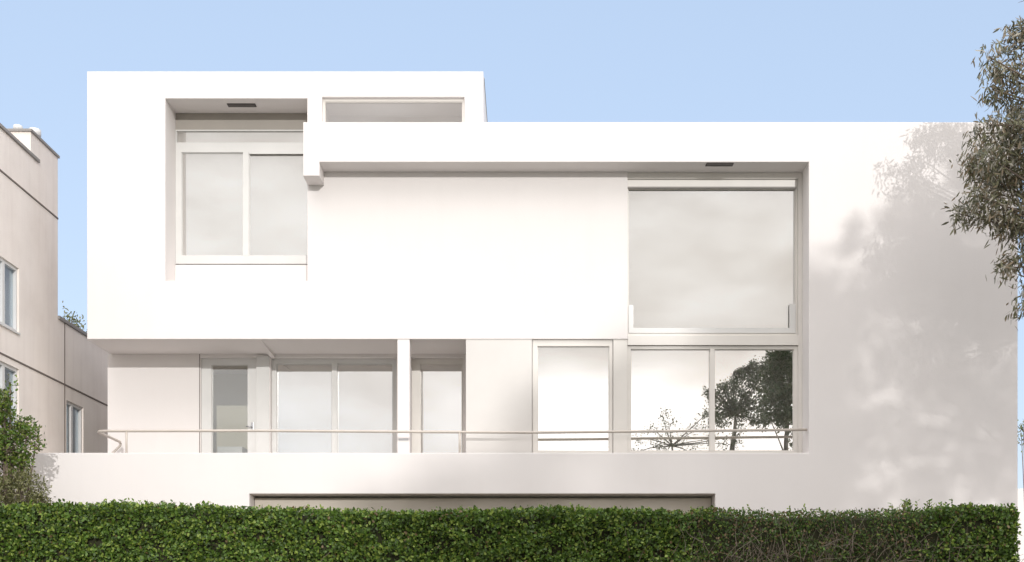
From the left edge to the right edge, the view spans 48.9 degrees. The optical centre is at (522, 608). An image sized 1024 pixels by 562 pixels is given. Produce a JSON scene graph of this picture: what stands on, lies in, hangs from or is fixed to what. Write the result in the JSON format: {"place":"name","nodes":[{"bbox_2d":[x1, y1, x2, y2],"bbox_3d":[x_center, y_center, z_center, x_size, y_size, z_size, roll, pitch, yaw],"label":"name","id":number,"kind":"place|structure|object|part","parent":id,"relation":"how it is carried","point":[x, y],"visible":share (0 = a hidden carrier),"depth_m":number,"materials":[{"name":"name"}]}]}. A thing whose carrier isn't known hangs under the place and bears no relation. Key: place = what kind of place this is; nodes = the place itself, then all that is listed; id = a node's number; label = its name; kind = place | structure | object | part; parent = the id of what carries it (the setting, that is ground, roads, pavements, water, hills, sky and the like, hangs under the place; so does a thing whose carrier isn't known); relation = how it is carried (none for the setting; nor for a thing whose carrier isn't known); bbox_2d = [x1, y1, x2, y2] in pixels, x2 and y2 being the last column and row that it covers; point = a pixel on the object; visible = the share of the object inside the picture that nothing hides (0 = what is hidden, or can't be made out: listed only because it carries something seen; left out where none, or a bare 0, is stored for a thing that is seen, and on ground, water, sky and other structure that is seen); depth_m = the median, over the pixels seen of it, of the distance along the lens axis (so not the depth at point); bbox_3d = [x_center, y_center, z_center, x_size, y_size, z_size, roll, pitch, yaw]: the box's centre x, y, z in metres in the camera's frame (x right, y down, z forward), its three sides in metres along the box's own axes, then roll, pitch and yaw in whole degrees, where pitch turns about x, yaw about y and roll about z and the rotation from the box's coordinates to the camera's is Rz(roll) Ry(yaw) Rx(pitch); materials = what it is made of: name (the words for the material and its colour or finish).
{"place":"outdoors","nodes":[
{"label":"outdoors","id":0,"kind":"place"},
{"bbox_2d":[0,0,1023,488],"label":"sky","id":1,"kind":"structure","parent":0,"point":[538,60],"materials":[{"name":"blue"}]},
{"bbox_2d":[24,72,1017,554],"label":"modern house","id":2,"kind":"structure","parent":0,"point":[398,290],"depth_m":20.46,"materials":[{"name":"white paint"}]},
{"bbox_2d":[202,358,255,452],"bbox_3d":[-5.651,-3.592,21.720,1.059,2.479,0.181,0,0,0],"label":"door","id":3,"kind":"structure","parent":2,"relation":"in","point":[207,363],"depth_m":21.71,"materials":[{"name":"white paint"}]},
{"bbox_2d":[217,447,247,452],"bbox_3d":[-5.819,-2.820,22.600,0.500,0.820,0.500,0,0,0],"label":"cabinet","id":4,"kind":"object","parent":2,"relation":"in","point":[231,450],"visible":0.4,"depth_m":22.38,"materials":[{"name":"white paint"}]},
{"bbox_3d":[-5.819,-2.820,22.387,0.460,0.760,0.024,0,0,0],"label":"cabinet door","id":5,"kind":"part","parent":4,"relation":"part of","materials":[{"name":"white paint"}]},
{"bbox_2d":[176,130,302,142],"bbox_3d":[-5.194,-8.831,21.095,2.572,0.256,0.070,0,0,0],"label":"transom window","id":6,"kind":"structure","parent":2,"relation":"in","point":[182,136],"depth_m":21.09,"materials":[{"name":"glass"}]},
{"bbox_2d":[176,143,306,264],"bbox_3d":[-5.194,-7.577,21.091,2.572,2.250,0.078,0,0,0],"label":"window","id":7,"kind":"structure","parent":2,"relation":"in","point":[235,206],"depth_m":21.09,"materials":[{"name":"glass"}]},
{"bbox_2d":[272,359,395,452],"bbox_3d":[-3.633,-3.596,21.858,2.418,2.489,0.124,0,0,0],"label":"window","id":8,"kind":"structure","parent":2,"relation":"in","point":[308,394],"depth_m":21.86,"materials":[{"name":"glass"}]},
{"bbox_2d":[323,99,463,121],"bbox_3d":[-2.344,-8.965,20.560,2.583,0.668,0.060,0,0,0],"label":"window","id":9,"kind":"structure","parent":2,"relation":"in","point":[325,101],"depth_m":20.53,"materials":[{"name":"paint"}]},
{"bbox_2d":[412,359,462,452],"bbox_3d":[-1.634,-3.596,21.850,1.000,2.489,0.100,0,0,0],"label":"door","id":10,"kind":"structure","parent":2,"relation":"in","point":[437,384],"depth_m":21.85,"materials":[{"name":"paint"}]},
{"bbox_2d":[255,498,710,515],"bbox_3d":[-0.709,-0.802,20.400,8.253,2.403,0.060,0,0,0],"label":"garage door","id":11,"kind":"structure","parent":2,"relation":"in","point":[395,504],"depth_m":20.37,"materials":[{"name":"paint"}]},
{"bbox_2d":[532,340,612,452],"bbox_3d":[0.916,-3.625,20.555,1.460,2.545,0.090,0,0,0],"label":"window","id":12,"kind":"structure","parent":2,"relation":"in","point":[572,380],"depth_m":20.56,"materials":[{"name":"glass"}]},
{"bbox_2d":[628,180,796,335],"bbox_3d":[3.467,-6.399,20.580,3.098,2.856,0.100,0,0,0],"label":"window","id":13,"kind":"structure","parent":2,"relation":"in","point":[698,258],"depth_m":20.58,"materials":[{"name":"glass"}]},
{"bbox_2d":[628,346,797,452],"bbox_3d":[3.467,-3.568,20.543,3.098,2.433,0.094,0,0,0],"label":"window","id":14,"kind":"structure","parent":2,"relation":"in","point":[670,387],"depth_m":20.55,"materials":[{"name":"glass"}]},
{"bbox_2d":[1018,489,1023,561],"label":"garden wall","id":15,"kind":"structure","parent":0,"point":[1021,514],"depth_m":44.00,"materials":[{"name":"white paint"}]},
{"label":"ground","id":16,"kind":"structure","parent":0,"visible":0},
{"bbox_2d":[0,123,109,501],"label":"neighbour building","id":17,"kind":"structure","parent":16,"relation":"on","point":[53,361],"depth_m":20.93,"materials":[{"name":"beige paint"}]},
{"bbox_2d":[0,361,16,431],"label":"window","id":18,"kind":"structure","parent":17,"relation":"in","point":[3,366],"depth_m":19.98,"materials":[{"name":"white paint"}]},
{"bbox_2d":[0,257,20,334],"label":"window","id":19,"kind":"structure","parent":17,"relation":"in","point":[3,263],"depth_m":19.79,"materials":[{"name":"white paint"}]},
{"bbox_2d":[67,401,81,452],"bbox_3d":[-8.990,-3.469,22.550,0.140,1.267,0.852,0,0,0],"label":"window","id":20,"kind":"structure","parent":17,"relation":"in","point":[70,406],"depth_m":22.49,"materials":[{"name":"white paint"}]},
{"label":"garden ground","id":21,"kind":"structure","parent":0,"visible":0},
{"bbox_2d":[0,374,45,505],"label":"shrub","id":22,"kind":"object","parent":21,"relation":"on","point":[17,457],"visible":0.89,"depth_m":18.55,"materials":[{"name":"green plant"}]},
{"bbox_2d":[0,463,55,505],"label":"shrub","id":23,"kind":"object","parent":21,"relation":"on","point":[20,482],"visible":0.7,"depth_m":18.19,"materials":[{"name":"green plant"}]},
{"bbox_2d":[62,301,86,332],"bbox_3d":[-13.987,-4.736,36.044,2.063,10.274,1.353,0,0,0],"label":"garden tree","id":24,"kind":"object","parent":21,"relation":"on","point":[74,321],"visible":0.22,"depth_m":35.98,"materials":[{"name":"green plant"}]},
{"bbox_2d":[109,498,180,507],"bbox_3d":[-6.070,-0.699,18.210,1.244,2.199,0.341,0,0,-5],"label":"garden plant","id":25,"kind":"object","parent":21,"relation":"on","point":[122,501],"visible":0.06,"depth_m":18.22,"materials":[{"name":"green plant"}]},
{"bbox_2d":[0,498,1023,561],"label":"hedge","id":26,"kind":"object","parent":21,"relation":"on","point":[103,531],"visible":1,"depth_m":16.80,"materials":[{"name":"green plant"}]},
{"bbox_2d":[889,498,952,509],"bbox_3d":[6.439,-0.692,18.193,1.131,2.186,0.336,0,0,0],"label":"garden plant","id":27,"kind":"object","parent":21,"relation":"on","point":[906,503],"visible":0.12,"depth_m":18.17,"materials":[{"name":"green plant"}]},
{"bbox_2d":[942,1,1023,329],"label":"eucalyptus tree","id":28,"kind":"object","parent":21,"relation":"on","point":[989,171],"visible":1,"depth_m":17.30,"materials":[{"name":"green plant"}]},
{"bbox_2d":[1018,420,1023,490],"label":"shrub","id":29,"kind":"object","parent":21,"relation":"on","point":[1021,435],"visible":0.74,"depth_m":41.99,"materials":[{"name":"green plant"}]}
]}

